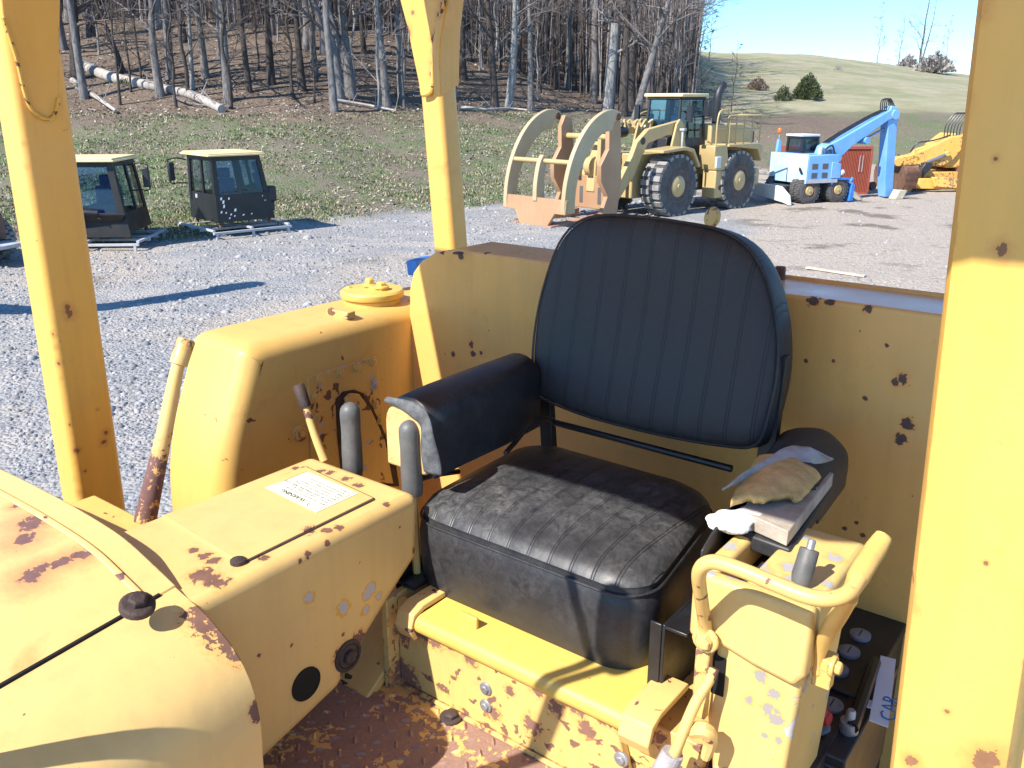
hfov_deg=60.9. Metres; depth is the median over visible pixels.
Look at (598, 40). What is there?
young tree
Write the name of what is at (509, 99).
bare tree
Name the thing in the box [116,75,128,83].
shrub
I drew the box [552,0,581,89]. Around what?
woodland tree
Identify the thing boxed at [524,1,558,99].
young tree
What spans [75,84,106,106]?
shrub
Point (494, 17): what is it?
young tree
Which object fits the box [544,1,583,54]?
young tree
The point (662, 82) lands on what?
bare tree
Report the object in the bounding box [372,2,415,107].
young tree
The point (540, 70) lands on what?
young tree
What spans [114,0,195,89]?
bare tree
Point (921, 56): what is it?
hill tree
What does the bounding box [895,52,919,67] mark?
shrub
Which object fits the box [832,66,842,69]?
rock
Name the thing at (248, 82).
woodland tree
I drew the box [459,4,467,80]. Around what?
woodland tree
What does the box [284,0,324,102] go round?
young tree
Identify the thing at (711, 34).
hill tree
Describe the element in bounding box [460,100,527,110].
fallen log
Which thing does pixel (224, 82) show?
bare tree
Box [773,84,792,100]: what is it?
shrub
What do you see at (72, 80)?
fallen log
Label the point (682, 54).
woodland tree
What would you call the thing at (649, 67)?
bare tree
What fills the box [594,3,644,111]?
bare tree
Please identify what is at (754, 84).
shrub
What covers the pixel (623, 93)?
bare tree
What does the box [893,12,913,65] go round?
hill tree
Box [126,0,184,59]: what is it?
young tree
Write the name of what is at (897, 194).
timber block
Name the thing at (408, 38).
young tree
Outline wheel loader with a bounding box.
[503,81,761,227]
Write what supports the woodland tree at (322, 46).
on the ground at (928, 104)
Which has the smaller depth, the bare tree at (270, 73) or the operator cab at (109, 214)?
the operator cab at (109, 214)
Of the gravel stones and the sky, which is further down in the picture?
the gravel stones
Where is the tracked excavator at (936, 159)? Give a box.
[874,112,964,190]
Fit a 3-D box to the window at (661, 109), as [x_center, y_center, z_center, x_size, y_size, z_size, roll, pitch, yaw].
[4.869,-8.800,28.775,1.328,1.200,0.038,-15,23,-39]
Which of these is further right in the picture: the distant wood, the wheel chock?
the wheel chock
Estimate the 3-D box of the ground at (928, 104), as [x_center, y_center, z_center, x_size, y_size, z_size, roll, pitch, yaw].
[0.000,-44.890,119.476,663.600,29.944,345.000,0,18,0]
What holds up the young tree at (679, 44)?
on the ground at (928, 104)
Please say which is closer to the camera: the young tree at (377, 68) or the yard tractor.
the yard tractor
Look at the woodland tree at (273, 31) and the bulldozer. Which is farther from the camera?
the woodland tree at (273, 31)
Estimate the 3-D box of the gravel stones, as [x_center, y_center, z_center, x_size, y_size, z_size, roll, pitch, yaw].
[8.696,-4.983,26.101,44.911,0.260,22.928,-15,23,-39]
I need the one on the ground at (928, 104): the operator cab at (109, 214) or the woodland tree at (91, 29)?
the woodland tree at (91, 29)
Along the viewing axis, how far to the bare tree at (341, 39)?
45.13 m
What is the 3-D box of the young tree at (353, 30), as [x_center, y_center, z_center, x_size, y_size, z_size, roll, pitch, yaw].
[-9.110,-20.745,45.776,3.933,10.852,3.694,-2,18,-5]
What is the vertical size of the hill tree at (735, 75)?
5.016 m
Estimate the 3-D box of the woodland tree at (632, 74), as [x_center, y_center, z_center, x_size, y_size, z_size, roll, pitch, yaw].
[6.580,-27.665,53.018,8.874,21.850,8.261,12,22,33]
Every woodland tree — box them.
[59,8,67,50]
[63,0,68,21]
[66,0,89,99]
[85,0,95,37]
[155,0,162,29]
[161,0,175,79]
[175,0,187,42]
[192,0,209,77]
[236,0,252,92]
[269,0,275,35]
[274,0,281,25]
[301,0,309,49]
[308,1,318,75]
[319,2,325,55]
[322,0,338,111]
[331,0,340,61]
[358,0,366,51]
[372,0,383,67]
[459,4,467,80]
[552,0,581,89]
[560,0,565,54]
[564,0,572,89]
[589,0,598,103]
[617,0,637,109]
[679,0,687,90]
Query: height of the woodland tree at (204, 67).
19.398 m
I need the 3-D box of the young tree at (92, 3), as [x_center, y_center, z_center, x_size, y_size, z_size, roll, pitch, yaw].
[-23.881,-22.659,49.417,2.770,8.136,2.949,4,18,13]
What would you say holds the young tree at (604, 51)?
on the ground at (928, 104)
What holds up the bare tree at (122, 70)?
on the ground at (928, 104)
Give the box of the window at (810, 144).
[805,139,816,150]
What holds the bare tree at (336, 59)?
on the ground at (928, 104)
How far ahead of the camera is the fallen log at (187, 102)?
41.80 m
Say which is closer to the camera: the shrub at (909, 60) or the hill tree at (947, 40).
the hill tree at (947, 40)
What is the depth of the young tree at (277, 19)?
54.31 m
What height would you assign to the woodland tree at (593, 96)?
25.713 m
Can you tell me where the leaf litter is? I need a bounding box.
[0,1,769,234]
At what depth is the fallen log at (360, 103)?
44.29 m
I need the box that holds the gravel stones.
[0,190,946,481]
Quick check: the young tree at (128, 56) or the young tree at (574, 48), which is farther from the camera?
the young tree at (574, 48)
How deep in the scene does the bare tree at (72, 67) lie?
44.55 m
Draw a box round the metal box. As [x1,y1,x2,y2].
[406,256,429,274]
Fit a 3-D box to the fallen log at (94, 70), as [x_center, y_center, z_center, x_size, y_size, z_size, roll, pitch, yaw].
[-18.304,-15.194,44.086,13.244,2.757,1.730,14,22,36]
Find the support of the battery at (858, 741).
on the bulldozer
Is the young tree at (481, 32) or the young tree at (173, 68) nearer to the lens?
the young tree at (173, 68)
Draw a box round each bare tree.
[60,0,125,72]
[69,0,156,79]
[102,0,184,96]
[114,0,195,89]
[167,0,233,102]
[226,0,346,85]
[233,0,322,91]
[273,0,345,99]
[304,0,488,107]
[322,0,399,98]
[371,0,405,99]
[460,0,582,111]
[462,0,507,107]
[491,0,573,106]
[568,0,631,116]
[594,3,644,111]
[598,0,687,92]
[602,0,740,120]
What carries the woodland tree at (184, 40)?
on the ground at (928, 104)
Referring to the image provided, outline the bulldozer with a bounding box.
[0,0,1023,767]
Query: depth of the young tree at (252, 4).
47.50 m
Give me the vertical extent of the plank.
0.035 m
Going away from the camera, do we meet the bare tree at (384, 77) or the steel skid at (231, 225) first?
the steel skid at (231, 225)
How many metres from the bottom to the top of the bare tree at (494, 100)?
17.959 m
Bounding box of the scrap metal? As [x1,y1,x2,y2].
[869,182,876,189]
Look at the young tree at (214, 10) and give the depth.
50.95 m
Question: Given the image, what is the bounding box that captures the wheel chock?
[853,189,861,199]
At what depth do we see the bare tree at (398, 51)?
47.63 m
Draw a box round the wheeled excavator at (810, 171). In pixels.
[752,98,899,204]
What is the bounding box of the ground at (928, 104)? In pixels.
[0,0,969,518]
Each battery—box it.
[819,656,897,767]
[830,607,905,727]
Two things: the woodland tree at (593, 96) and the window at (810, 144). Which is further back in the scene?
the woodland tree at (593, 96)
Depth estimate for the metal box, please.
2.92 m
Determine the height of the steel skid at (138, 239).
0.255 m
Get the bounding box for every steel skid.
[87,228,167,251]
[178,218,291,239]
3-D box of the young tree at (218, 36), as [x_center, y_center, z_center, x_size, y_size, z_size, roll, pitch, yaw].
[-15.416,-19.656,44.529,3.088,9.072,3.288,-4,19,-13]
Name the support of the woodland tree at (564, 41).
on the ground at (928, 104)
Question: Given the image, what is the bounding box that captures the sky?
[699,0,977,73]
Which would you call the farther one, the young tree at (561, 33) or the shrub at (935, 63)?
the shrub at (935, 63)
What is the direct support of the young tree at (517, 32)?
on the ground at (928, 104)
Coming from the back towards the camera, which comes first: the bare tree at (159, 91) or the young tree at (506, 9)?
the young tree at (506, 9)
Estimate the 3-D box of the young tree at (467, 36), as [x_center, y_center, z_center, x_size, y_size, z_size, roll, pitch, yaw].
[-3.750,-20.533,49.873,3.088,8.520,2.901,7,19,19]
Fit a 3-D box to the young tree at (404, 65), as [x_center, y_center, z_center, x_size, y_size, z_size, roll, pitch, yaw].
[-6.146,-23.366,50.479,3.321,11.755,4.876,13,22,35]
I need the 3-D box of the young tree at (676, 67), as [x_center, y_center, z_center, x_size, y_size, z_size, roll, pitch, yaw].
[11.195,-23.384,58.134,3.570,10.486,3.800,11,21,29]
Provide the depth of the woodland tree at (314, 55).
48.23 m
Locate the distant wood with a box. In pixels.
[60,0,725,108]
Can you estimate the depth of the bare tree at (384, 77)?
44.75 m
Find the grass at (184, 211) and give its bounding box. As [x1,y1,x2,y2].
[0,110,634,248]
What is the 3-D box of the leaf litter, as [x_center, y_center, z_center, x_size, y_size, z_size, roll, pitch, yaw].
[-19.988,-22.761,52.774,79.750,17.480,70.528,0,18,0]
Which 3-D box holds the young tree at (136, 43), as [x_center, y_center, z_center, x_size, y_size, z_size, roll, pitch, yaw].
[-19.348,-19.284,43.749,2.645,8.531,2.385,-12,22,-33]
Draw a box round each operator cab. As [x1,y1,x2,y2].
[75,154,151,238]
[167,149,276,227]
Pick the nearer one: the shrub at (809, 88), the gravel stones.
the gravel stones
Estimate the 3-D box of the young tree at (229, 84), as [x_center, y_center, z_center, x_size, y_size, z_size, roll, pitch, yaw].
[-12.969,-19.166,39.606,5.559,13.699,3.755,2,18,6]
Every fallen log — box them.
[65,77,116,111]
[82,58,225,112]
[172,88,230,106]
[338,82,398,111]
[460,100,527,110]
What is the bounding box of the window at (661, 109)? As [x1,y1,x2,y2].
[648,100,671,127]
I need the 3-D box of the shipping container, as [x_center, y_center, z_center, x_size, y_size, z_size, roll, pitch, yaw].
[12.087,-8.312,33.788,2.990,1.840,1.735,-2,18,-5]
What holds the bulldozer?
on the ground at (928, 104)
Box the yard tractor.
[0,213,20,258]
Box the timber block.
[889,189,906,198]
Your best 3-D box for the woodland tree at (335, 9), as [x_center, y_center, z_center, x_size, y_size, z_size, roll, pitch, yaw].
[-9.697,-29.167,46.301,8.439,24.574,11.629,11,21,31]
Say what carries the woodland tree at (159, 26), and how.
on the ground at (928, 104)
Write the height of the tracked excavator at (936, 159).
3.011 m
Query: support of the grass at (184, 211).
on the ground at (928, 104)
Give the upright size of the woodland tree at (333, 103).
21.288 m
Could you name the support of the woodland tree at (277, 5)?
on the ground at (928, 104)
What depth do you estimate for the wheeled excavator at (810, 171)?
30.63 m
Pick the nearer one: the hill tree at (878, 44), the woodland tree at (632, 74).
the woodland tree at (632, 74)
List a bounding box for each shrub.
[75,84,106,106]
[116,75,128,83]
[746,76,768,89]
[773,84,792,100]
[791,72,823,99]
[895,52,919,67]
[914,50,957,72]
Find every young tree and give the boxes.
[77,0,139,104]
[80,1,108,54]
[100,0,140,91]
[106,0,141,78]
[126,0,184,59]
[134,0,205,107]
[165,0,215,97]
[191,0,236,84]
[198,0,217,22]
[210,0,281,109]
[232,0,262,70]
[247,0,306,99]
[269,0,283,40]
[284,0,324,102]
[285,1,302,36]
[302,0,376,84]
[336,0,404,109]
[355,0,372,37]
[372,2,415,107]
[391,14,409,52]
[400,0,410,79]
[455,0,475,96]
[460,0,523,72]
[468,1,492,70]
[470,0,484,65]
[485,0,522,70]
[492,5,512,48]
[493,0,535,84]
[523,3,566,93]
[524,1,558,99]
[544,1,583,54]
[561,0,584,83]
[578,1,607,73]
[590,0,621,89]
[656,0,701,107]
[667,0,696,92]
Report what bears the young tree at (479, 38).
on the ground at (928, 104)
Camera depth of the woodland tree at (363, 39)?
53.74 m
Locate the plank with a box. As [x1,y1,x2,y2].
[805,266,866,276]
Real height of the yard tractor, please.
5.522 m
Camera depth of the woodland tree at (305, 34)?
52.56 m
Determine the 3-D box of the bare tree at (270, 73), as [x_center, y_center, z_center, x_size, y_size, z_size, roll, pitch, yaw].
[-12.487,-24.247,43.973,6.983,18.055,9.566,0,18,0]
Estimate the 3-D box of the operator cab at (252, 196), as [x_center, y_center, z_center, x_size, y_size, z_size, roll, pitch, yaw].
[-7.719,-5.273,23.344,2.401,1.890,1.780,-16,24,-40]
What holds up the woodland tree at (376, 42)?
on the ground at (928, 104)
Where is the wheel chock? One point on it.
(856, 196)
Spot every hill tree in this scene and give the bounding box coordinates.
[694,42,712,92]
[700,7,719,61]
[730,42,745,111]
[872,0,886,62]
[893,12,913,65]
[905,0,940,62]
[936,14,957,72]
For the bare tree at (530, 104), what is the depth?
49.65 m
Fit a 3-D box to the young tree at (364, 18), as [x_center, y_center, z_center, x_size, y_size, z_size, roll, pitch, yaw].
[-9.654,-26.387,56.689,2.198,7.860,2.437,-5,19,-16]
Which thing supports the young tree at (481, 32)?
on the ground at (928, 104)
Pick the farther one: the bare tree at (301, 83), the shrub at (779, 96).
the shrub at (779, 96)
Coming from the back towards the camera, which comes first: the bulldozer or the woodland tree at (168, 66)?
the woodland tree at (168, 66)
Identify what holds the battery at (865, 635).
on the bulldozer
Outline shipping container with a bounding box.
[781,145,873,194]
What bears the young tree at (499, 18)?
on the ground at (928, 104)
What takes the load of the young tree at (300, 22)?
on the ground at (928, 104)
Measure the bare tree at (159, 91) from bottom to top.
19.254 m
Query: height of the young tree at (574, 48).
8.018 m
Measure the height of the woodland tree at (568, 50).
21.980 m
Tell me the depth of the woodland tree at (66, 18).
56.80 m
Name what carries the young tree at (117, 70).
on the ground at (928, 104)
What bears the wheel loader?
on the ground at (928, 104)
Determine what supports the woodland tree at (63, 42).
on the ground at (928, 104)
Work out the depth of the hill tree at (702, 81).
65.39 m
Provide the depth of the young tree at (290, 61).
43.45 m
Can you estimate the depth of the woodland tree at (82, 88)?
41.86 m

